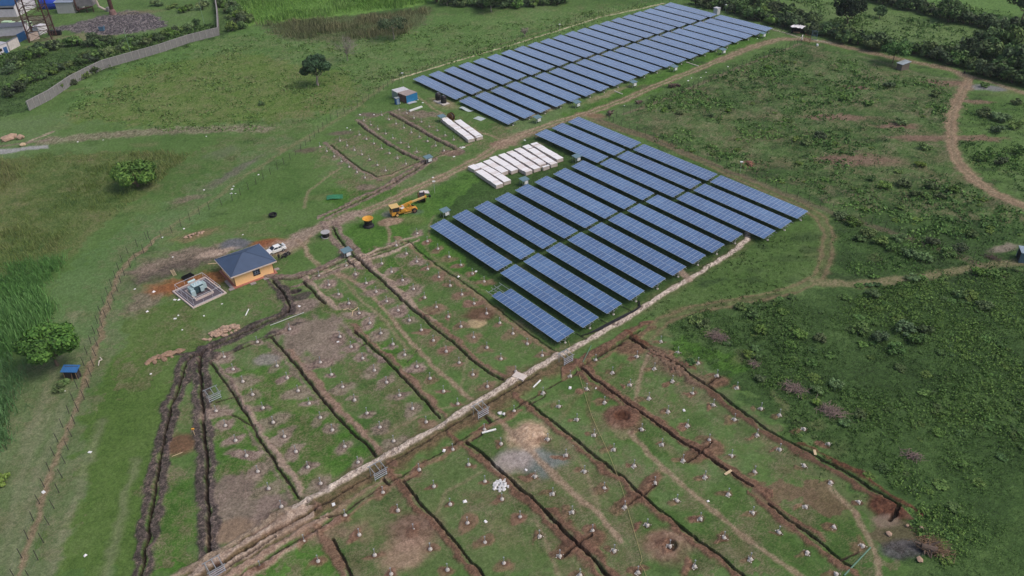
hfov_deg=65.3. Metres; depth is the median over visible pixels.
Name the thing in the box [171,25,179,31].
bush
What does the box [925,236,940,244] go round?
shrub
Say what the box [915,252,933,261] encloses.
shrub
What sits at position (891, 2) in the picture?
bush
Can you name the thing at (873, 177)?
shrub
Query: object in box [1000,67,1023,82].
bush
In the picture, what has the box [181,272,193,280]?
cable trough
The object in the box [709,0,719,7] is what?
bush
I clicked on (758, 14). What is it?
bush
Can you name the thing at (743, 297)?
pasture grass
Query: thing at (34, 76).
bush
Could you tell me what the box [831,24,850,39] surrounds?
bush
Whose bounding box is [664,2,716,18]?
solar table
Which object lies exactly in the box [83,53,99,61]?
bush
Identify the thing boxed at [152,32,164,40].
bush
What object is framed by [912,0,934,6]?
bush
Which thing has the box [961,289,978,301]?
shrub
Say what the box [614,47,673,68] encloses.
solar table
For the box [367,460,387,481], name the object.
inverter stand
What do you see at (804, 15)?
bush
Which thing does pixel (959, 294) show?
shrub
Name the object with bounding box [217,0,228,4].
bush
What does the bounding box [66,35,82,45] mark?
bush
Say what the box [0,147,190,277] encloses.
grass
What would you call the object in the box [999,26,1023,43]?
bush
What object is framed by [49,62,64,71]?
bush
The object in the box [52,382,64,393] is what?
shrub
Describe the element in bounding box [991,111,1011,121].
shrub
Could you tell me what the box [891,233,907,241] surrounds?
shrub
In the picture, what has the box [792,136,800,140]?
shrub
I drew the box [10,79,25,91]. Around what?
bush
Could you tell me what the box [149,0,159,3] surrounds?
bush
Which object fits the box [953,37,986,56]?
bush
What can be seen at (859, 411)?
shrub
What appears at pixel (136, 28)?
slag heap
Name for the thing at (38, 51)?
bush
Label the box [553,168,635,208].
solar table
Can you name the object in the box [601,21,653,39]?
solar table
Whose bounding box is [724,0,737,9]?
bush
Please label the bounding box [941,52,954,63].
bush
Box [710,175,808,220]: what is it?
solar table
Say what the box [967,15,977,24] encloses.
bush
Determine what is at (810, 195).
wire fence
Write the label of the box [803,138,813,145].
shrub
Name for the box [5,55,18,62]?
bush
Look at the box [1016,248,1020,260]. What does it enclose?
door
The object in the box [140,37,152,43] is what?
bush
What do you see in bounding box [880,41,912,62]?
tree
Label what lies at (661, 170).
solar table
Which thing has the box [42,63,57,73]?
bush
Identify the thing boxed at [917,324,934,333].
shrub
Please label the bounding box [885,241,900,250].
shrub
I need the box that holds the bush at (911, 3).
[897,0,918,9]
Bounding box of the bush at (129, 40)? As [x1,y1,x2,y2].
[124,37,137,45]
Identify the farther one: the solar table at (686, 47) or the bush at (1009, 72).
the solar table at (686, 47)
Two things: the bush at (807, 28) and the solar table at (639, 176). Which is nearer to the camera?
the solar table at (639, 176)
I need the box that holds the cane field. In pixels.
[223,0,429,22]
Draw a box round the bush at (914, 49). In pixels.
[911,42,922,53]
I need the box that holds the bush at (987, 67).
[981,60,1006,76]
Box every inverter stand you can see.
[202,554,225,575]
[203,385,221,401]
[340,246,352,256]
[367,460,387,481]
[423,154,432,161]
[437,114,445,121]
[439,206,449,217]
[471,400,489,419]
[518,176,528,184]
[532,115,541,121]
[557,348,573,364]
[571,153,581,162]
[572,100,580,108]
[629,80,637,85]
[670,64,678,70]
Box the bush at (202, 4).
[195,1,205,8]
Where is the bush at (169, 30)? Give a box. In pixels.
[165,27,178,34]
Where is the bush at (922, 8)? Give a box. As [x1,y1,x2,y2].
[917,3,933,13]
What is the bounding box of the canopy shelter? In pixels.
[791,24,804,33]
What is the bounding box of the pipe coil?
[268,212,276,217]
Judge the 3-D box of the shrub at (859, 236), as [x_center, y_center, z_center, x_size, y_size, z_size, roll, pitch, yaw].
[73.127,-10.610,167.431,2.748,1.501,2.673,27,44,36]
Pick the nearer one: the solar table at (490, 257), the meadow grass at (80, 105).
the solar table at (490, 257)
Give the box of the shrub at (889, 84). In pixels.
[882,82,895,86]
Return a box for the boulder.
[917,556,922,562]
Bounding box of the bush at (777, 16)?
[772,14,786,25]
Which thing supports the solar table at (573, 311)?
on the ground at (96, 504)
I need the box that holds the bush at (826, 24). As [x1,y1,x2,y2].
[819,22,832,29]
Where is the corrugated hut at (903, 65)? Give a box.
[896,59,910,70]
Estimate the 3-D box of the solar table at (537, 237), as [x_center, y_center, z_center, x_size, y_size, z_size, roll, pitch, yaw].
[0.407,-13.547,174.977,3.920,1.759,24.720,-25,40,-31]
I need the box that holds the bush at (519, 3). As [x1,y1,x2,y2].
[511,0,523,7]
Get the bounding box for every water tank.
[435,91,440,100]
[440,93,446,103]
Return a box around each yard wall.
[6,37,19,50]
[27,32,39,40]
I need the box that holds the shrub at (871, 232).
[859,228,878,237]
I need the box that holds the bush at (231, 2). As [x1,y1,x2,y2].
[224,0,236,6]
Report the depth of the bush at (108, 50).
287.25 m
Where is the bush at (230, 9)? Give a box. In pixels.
[226,5,236,13]
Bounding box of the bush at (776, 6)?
[767,0,782,13]
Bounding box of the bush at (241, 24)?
[237,21,247,28]
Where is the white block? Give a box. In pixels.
[32,23,47,34]
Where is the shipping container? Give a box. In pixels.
[398,89,417,102]
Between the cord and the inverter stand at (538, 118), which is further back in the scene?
the inverter stand at (538, 118)
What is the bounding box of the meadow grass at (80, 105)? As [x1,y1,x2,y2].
[63,4,649,131]
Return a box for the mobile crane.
[388,194,430,216]
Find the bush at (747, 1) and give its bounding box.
[737,0,752,4]
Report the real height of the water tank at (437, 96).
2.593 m
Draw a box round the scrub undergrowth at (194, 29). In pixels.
[0,23,219,119]
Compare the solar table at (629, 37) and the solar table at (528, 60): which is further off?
the solar table at (629, 37)
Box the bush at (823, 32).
[818,26,830,35]
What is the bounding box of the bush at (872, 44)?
[863,36,883,49]
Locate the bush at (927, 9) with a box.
[923,3,934,13]
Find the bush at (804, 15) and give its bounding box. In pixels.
[801,10,817,17]
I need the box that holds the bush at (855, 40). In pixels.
[850,32,862,43]
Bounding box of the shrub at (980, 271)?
[972,267,989,275]
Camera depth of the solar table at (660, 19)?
303.56 m
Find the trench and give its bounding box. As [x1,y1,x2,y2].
[140,112,901,575]
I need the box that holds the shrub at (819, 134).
[814,131,826,138]
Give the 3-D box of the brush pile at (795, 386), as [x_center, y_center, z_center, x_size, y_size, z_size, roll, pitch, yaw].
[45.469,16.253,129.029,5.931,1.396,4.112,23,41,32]
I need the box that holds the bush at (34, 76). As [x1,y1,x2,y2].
[26,71,37,80]
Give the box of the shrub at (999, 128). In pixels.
[990,125,1005,131]
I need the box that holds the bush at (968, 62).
[959,56,978,66]
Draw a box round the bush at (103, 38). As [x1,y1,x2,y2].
[96,34,110,41]
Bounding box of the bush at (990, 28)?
[983,26,1008,38]
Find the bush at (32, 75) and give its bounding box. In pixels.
[28,73,42,80]
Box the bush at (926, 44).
[921,41,931,49]
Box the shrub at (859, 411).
[854,408,867,420]
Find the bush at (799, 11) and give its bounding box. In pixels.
[791,8,803,15]
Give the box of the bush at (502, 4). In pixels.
[497,0,509,6]
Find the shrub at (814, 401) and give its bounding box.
[811,398,821,404]
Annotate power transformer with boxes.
[187,279,206,296]
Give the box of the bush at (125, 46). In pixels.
[121,43,131,50]
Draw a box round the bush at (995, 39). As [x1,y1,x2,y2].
[984,34,1013,47]
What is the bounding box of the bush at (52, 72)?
[45,69,58,74]
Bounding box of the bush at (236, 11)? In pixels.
[232,9,247,17]
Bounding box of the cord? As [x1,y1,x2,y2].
[568,341,645,574]
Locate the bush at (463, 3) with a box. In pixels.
[456,0,467,6]
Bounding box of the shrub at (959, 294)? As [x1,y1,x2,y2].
[951,288,968,297]
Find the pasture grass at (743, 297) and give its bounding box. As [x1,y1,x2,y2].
[628,234,869,500]
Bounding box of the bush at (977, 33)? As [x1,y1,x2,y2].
[972,29,984,41]
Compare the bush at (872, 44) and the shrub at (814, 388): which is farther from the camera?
the bush at (872, 44)
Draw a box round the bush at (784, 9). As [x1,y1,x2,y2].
[780,2,796,12]
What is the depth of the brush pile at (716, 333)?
140.87 m
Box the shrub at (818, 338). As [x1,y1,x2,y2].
[813,333,826,342]
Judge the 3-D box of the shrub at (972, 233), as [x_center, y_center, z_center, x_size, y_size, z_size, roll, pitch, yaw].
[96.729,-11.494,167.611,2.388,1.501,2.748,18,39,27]
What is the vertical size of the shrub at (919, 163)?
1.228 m
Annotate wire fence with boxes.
[9,232,148,575]
[25,77,393,575]
[393,1,648,79]
[606,37,801,116]
[609,117,1023,272]
[662,0,802,35]
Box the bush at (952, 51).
[934,48,955,58]
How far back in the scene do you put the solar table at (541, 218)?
177.32 m
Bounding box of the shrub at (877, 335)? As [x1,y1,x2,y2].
[870,330,890,342]
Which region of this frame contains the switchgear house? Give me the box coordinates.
[214,244,277,288]
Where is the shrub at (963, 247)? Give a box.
[953,242,969,251]
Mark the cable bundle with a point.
(615, 320)
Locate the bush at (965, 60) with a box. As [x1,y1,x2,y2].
[957,56,972,66]
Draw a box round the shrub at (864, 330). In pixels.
[850,322,871,334]
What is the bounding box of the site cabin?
[391,87,408,97]
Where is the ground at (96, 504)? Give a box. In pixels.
[0,0,1023,575]
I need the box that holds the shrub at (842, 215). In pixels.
[833,211,847,219]
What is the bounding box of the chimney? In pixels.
[107,0,116,14]
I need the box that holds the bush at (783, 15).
[776,12,794,25]
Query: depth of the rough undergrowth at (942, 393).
131.29 m
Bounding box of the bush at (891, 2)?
[885,0,896,5]
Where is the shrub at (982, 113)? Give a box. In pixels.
[975,106,992,116]
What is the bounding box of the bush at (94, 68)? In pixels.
[89,66,98,71]
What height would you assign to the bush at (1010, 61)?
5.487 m
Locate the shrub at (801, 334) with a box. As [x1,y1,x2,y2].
[793,329,807,338]
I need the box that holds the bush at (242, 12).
[236,9,252,16]
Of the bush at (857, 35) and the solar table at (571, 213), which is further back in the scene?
the bush at (857, 35)
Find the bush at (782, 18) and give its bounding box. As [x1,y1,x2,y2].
[777,11,793,26]
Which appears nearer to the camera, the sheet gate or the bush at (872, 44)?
the bush at (872, 44)
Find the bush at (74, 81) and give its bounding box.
[69,79,77,84]
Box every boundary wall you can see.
[25,27,218,110]
[215,0,219,34]
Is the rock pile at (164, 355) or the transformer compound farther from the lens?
the transformer compound
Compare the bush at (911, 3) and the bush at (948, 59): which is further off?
the bush at (911, 3)
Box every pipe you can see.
[270,312,303,325]
[844,547,870,575]
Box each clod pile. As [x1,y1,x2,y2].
[647,348,678,362]
[664,363,688,376]
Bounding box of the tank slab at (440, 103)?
[434,100,449,105]
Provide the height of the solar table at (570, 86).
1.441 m
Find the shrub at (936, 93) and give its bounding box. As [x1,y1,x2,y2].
[931,90,941,96]
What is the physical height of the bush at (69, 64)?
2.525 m
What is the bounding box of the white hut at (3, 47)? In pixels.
[0,41,8,54]
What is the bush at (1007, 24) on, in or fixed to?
on the ground at (96, 504)
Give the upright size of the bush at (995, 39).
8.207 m
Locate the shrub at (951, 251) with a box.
[940,246,957,257]
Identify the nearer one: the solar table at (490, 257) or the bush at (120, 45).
the solar table at (490, 257)
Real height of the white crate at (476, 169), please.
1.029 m
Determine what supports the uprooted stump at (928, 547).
on the ground at (96, 504)
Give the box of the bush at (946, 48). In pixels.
[930,44,953,58]
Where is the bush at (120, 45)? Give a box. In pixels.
[114,41,123,50]
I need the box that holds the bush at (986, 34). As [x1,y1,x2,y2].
[975,27,1004,40]
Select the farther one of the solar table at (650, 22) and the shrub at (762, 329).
the solar table at (650, 22)
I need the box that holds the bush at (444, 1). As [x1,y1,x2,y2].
[439,0,451,3]
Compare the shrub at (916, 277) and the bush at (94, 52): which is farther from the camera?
the bush at (94, 52)
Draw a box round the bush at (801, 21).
[793,17,809,24]
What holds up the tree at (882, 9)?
on the ground at (96, 504)
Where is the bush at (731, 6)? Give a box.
[728,3,739,12]
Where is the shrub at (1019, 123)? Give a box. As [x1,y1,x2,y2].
[1008,120,1023,128]
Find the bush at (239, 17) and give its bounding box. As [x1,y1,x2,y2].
[229,13,246,23]
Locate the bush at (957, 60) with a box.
[952,51,969,65]
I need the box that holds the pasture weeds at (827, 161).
[610,47,1023,252]
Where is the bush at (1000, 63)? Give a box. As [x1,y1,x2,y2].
[987,59,1016,76]
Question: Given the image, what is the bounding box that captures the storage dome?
[37,0,55,9]
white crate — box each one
[466,137,474,142]
[472,166,480,172]
[476,135,482,140]
[494,182,502,188]
[499,169,507,174]
[502,179,510,185]
[509,168,517,174]
[523,169,531,175]
[532,166,540,172]
[537,162,545,167]
[542,165,549,170]
[549,161,557,167]
[555,156,562,162]
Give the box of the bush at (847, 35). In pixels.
[835,28,852,42]
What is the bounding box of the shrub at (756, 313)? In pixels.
[746,307,759,318]
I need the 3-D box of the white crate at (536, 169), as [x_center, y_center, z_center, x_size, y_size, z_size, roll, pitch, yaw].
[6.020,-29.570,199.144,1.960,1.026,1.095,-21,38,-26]
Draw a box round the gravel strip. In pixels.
[170,231,750,575]
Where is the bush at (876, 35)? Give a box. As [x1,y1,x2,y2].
[861,32,886,41]
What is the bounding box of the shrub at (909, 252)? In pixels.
[902,247,917,258]
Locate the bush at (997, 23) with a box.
[986,16,1007,27]
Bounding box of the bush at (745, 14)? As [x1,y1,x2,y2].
[742,11,751,18]
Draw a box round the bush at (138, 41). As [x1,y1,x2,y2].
[131,39,140,45]
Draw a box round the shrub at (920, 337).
[906,333,928,342]
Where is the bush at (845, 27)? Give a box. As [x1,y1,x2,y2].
[834,22,855,38]
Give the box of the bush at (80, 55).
[77,50,90,58]
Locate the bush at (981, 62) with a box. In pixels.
[974,58,994,76]
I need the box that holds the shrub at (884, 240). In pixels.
[872,235,888,244]
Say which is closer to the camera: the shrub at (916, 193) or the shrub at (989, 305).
the shrub at (989, 305)
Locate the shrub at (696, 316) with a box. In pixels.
[688,313,703,324]
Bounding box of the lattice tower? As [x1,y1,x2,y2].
[14,0,56,42]
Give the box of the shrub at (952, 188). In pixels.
[946,185,958,192]
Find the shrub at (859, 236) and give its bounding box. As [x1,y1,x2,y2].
[853,233,867,241]
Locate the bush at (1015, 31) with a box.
[1008,27,1023,44]
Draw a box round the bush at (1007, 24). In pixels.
[1003,21,1013,30]
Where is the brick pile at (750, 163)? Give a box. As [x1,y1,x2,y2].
[740,160,753,167]
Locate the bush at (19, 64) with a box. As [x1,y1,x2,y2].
[14,60,26,67]
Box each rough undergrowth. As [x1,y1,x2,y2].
[668,273,1023,575]
[830,101,1023,279]
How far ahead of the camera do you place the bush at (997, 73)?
242.27 m
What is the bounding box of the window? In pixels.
[252,269,260,275]
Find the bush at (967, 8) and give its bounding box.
[957,4,969,20]
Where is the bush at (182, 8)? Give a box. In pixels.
[178,6,186,12]
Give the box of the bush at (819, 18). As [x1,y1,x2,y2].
[814,14,823,22]
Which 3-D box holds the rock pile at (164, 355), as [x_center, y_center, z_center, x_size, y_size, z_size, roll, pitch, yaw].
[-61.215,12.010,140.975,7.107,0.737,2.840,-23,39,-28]
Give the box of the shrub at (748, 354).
[742,349,755,358]
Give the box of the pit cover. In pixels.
[512,371,526,381]
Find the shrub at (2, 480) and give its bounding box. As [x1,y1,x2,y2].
[0,472,10,486]
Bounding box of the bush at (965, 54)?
[944,49,969,63]
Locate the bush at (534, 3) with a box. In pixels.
[529,0,538,5]
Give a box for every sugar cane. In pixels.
[0,251,67,366]
[0,348,35,453]
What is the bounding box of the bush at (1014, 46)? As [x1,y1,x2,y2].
[1004,44,1020,56]
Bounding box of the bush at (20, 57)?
[16,53,26,59]
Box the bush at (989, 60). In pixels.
[986,47,1004,61]
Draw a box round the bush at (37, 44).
[27,41,45,50]
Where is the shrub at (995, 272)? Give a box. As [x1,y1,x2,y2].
[987,269,999,277]
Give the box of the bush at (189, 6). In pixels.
[185,3,193,9]
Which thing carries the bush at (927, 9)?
on the ground at (96, 504)
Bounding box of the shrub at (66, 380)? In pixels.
[56,378,69,385]
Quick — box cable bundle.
[576,301,640,339]
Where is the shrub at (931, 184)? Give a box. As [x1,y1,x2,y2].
[926,180,939,189]
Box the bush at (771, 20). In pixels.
[764,15,777,23]
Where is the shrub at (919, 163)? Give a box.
[914,161,926,166]
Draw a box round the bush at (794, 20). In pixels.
[785,15,804,24]
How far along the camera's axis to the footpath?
122.50 m
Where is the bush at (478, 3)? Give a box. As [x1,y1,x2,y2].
[475,0,488,7]
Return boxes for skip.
[98,25,104,30]
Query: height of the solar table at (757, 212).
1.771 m
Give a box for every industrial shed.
[0,0,35,16]
[0,21,29,35]
[53,0,84,13]
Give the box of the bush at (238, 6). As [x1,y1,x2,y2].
[233,3,242,8]
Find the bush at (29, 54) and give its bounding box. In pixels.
[24,50,34,58]
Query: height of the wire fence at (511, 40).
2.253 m
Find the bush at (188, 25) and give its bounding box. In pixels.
[182,21,193,28]
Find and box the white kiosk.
[713,7,720,14]
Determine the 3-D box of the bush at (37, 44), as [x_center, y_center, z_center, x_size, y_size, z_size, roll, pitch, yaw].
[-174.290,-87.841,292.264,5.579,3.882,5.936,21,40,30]
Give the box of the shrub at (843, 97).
[839,95,848,99]
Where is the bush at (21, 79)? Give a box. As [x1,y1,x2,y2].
[16,74,32,82]
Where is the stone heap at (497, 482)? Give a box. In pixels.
[492,479,508,491]
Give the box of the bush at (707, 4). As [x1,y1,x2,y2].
[696,0,714,7]
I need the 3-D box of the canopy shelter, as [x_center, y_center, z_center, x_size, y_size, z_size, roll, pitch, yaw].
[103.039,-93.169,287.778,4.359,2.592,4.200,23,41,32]
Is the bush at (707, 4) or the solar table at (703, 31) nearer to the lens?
the solar table at (703, 31)
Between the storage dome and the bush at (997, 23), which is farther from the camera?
the storage dome
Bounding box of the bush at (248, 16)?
[244,13,253,22]
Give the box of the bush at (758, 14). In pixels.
[750,11,764,19]
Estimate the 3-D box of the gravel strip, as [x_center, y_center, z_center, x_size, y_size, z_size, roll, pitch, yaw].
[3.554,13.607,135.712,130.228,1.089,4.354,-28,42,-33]
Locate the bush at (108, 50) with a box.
[99,46,114,54]
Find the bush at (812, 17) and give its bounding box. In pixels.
[802,13,816,29]
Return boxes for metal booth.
[1016,245,1023,262]
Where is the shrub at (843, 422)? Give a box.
[839,417,851,426]
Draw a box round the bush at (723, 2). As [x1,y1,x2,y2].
[714,0,729,8]
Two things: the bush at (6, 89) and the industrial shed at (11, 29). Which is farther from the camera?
the industrial shed at (11, 29)
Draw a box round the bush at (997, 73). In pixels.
[991,68,1010,79]
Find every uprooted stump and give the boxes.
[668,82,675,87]
[914,541,939,557]
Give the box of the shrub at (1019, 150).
[1010,145,1023,154]
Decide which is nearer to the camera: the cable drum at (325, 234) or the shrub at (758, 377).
the shrub at (758, 377)
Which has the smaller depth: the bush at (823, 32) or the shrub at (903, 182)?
the shrub at (903, 182)
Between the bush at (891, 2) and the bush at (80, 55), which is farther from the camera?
the bush at (891, 2)
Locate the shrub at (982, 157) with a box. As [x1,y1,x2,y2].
[974,153,988,160]
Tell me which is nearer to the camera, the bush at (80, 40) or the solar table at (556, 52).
the solar table at (556, 52)
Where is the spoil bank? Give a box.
[132,111,923,575]
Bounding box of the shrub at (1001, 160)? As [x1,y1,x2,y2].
[993,156,1008,163]
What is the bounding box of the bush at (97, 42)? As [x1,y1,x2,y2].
[92,39,105,46]
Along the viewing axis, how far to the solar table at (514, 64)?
264.35 m
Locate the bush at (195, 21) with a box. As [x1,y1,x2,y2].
[192,18,200,26]
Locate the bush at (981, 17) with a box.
[978,12,996,21]
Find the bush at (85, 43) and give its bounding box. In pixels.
[81,39,92,46]
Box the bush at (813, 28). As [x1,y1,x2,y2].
[804,22,818,33]
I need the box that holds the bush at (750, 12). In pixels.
[747,6,764,19]
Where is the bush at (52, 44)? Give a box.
[44,40,59,47]
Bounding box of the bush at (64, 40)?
[61,37,73,45]
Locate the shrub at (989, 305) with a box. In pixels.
[976,300,994,309]
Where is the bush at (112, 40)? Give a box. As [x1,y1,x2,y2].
[105,35,116,44]
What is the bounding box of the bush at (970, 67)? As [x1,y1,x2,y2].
[967,61,983,73]
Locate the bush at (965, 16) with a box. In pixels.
[958,10,976,23]
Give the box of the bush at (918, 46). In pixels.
[911,42,924,53]
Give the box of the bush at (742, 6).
[735,1,749,12]
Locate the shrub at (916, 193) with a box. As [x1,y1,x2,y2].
[909,190,923,195]
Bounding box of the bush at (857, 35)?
[853,30,865,41]
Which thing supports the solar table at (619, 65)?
on the ground at (96, 504)
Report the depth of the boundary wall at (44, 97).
278.95 m
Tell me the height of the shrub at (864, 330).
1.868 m
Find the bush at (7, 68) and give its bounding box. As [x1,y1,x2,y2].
[0,62,15,73]
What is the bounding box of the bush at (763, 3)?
[757,0,774,8]
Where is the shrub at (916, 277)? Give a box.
[903,273,920,280]
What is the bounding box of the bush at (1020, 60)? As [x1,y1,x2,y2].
[1010,55,1023,68]
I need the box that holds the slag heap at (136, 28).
[87,12,164,33]
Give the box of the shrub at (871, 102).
[864,99,874,105]
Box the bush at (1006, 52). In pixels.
[994,44,1023,64]
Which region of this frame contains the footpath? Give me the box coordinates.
[17,3,882,575]
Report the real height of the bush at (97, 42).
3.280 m
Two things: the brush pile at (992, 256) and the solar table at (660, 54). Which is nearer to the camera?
the brush pile at (992, 256)
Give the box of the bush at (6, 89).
[0,85,14,96]
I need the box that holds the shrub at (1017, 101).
[1010,98,1022,104]
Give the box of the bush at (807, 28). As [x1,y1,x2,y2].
[803,21,814,32]
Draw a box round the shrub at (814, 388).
[809,385,823,394]
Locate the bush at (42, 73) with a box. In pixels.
[37,71,47,78]
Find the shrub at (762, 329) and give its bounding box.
[753,324,766,334]
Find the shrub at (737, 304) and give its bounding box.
[734,302,745,308]
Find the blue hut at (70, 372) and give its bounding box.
[60,365,81,380]
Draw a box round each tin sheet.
[326,194,342,199]
[473,116,485,120]
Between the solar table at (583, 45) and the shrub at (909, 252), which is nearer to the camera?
the shrub at (909, 252)
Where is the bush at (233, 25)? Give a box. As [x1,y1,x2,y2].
[225,21,237,30]
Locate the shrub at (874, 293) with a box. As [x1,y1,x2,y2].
[864,288,880,297]
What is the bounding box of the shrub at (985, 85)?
[980,81,989,87]
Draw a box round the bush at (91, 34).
[85,32,96,41]
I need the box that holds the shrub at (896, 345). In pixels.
[887,341,906,354]
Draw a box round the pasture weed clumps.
[655,52,1023,235]
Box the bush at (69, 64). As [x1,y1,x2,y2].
[61,60,73,67]
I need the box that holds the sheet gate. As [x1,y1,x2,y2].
[16,31,26,41]
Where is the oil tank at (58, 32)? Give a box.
[53,30,61,35]
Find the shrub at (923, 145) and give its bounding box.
[919,142,932,149]
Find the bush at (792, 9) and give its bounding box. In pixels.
[787,5,800,13]
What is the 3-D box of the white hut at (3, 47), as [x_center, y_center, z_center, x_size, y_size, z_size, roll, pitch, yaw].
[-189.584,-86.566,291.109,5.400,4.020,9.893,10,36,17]
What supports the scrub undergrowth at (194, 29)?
on the ground at (96, 504)
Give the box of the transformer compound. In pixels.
[172,273,226,308]
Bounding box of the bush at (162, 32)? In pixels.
[159,30,168,34]
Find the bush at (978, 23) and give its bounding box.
[972,16,988,26]
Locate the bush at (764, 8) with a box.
[754,6,767,19]
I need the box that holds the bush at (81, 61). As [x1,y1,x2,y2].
[74,57,88,64]
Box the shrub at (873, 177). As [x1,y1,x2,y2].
[868,175,876,180]
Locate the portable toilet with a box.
[394,96,399,104]
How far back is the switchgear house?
160.41 m
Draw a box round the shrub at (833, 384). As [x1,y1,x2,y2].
[829,377,844,389]
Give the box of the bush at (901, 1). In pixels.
[895,0,910,8]
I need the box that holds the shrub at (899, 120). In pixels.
[895,117,908,125]
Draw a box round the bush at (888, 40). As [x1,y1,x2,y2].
[875,31,895,46]
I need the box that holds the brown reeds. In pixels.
[254,6,430,41]
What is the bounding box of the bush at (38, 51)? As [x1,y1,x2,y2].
[28,46,48,56]
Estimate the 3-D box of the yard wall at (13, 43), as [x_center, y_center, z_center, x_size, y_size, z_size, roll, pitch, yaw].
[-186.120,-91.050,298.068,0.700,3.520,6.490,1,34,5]
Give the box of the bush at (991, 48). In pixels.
[980,39,1002,56]
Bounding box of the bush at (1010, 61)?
[997,53,1022,68]
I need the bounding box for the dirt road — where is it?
[276,37,1023,340]
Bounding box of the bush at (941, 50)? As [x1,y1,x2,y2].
[928,46,949,60]
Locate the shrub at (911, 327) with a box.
[895,318,916,335]
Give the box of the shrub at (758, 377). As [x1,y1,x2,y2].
[754,374,766,381]
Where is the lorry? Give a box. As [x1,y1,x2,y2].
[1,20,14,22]
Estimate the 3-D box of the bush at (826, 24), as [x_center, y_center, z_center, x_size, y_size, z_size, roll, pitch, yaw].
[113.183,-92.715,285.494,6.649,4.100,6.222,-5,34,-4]
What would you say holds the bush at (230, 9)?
on the ground at (96, 504)
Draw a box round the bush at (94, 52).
[91,49,100,56]
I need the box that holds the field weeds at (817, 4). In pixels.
[790,0,1023,56]
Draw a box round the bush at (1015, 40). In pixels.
[1011,36,1023,44]
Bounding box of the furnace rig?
[73,0,108,12]
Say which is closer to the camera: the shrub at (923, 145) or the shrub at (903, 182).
the shrub at (903, 182)
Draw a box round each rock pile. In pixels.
[0,133,24,141]
[144,348,184,364]
[183,231,204,238]
[202,324,240,340]
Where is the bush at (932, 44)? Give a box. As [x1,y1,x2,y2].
[928,41,939,50]
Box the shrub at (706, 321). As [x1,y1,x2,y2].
[696,318,710,328]
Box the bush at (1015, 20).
[1009,16,1023,26]
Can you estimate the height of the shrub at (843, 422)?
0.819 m
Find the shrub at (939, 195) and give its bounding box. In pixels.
[933,193,945,197]
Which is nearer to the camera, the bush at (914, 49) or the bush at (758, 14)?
the bush at (914, 49)
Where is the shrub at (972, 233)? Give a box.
[967,228,978,237]
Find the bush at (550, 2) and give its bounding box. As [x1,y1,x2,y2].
[546,0,555,4]
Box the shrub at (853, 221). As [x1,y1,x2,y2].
[845,215,863,226]
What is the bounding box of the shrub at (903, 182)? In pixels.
[896,178,912,186]
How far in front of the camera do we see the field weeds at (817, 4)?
293.99 m
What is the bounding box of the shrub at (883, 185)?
[877,180,892,188]
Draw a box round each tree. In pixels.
[11,320,79,366]
[108,159,156,187]
[299,53,331,85]
[334,37,357,60]
[376,14,407,39]
[480,0,501,11]
[520,27,527,36]
[833,0,867,23]
[873,5,887,17]
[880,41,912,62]
[937,0,966,21]
[1007,0,1023,19]
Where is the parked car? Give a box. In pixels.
[266,243,286,255]
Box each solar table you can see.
[413,75,465,99]
[429,71,480,94]
[430,219,511,270]
[444,66,495,89]
[453,210,534,259]
[458,62,511,84]
[459,97,518,125]
[473,58,526,79]
[475,92,534,119]
[475,201,556,248]
[487,54,539,75]
[487,283,574,343]
[491,86,549,113]
[495,192,577,238]
[501,50,554,70]
[501,264,598,328]
[506,81,565,108]
[514,46,566,65]
[515,184,597,227]
[520,77,579,101]
[523,253,621,314]
[527,42,580,62]
[535,72,594,97]
[535,129,607,162]
[535,176,617,218]
[540,38,594,57]
[546,243,644,301]
[549,68,608,92]
[552,123,624,155]
[553,35,606,54]
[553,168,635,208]
[563,63,622,87]
[565,31,617,50]
[568,117,640,150]
[568,232,665,289]
[571,160,654,200]
[577,59,635,82]
[578,28,629,45]
[589,24,641,42]
[589,55,648,77]
[589,222,686,277]
[600,158,684,197]
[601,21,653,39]
[602,51,661,71]
[608,213,705,265]
[611,18,663,35]
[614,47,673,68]
[617,151,701,189]
[622,14,675,31]
[626,43,685,64]
[628,203,724,254]
[633,11,686,28]
[634,144,717,182]
[638,39,697,58]
[644,8,695,24]
[646,195,742,243]
[649,35,709,55]
[654,5,706,21]
[662,32,720,51]
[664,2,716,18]
[672,28,731,47]
[677,192,776,240]
[684,25,741,43]
[693,21,751,38]
[693,184,792,230]
[704,18,761,36]
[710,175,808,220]
[715,15,772,32]
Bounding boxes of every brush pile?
[705,328,729,345]
[746,360,760,368]
[777,378,810,398]
[815,394,852,421]
[899,447,923,463]
[908,533,956,563]
[980,253,1006,262]
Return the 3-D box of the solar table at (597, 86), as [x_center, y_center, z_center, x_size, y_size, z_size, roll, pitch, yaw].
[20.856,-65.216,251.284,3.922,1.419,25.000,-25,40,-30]
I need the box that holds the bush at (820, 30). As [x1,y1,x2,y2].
[811,24,824,33]
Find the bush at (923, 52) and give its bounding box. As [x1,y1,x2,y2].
[917,47,929,56]
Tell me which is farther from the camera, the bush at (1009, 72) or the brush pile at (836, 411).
the bush at (1009, 72)
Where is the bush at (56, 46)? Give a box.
[47,40,60,48]
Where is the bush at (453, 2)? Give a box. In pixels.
[448,0,459,5]
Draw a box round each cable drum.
[320,230,329,238]
[362,216,373,228]
[417,191,425,202]
[447,112,454,119]
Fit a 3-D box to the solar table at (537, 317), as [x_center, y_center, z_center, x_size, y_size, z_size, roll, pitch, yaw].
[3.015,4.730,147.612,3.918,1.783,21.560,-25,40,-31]

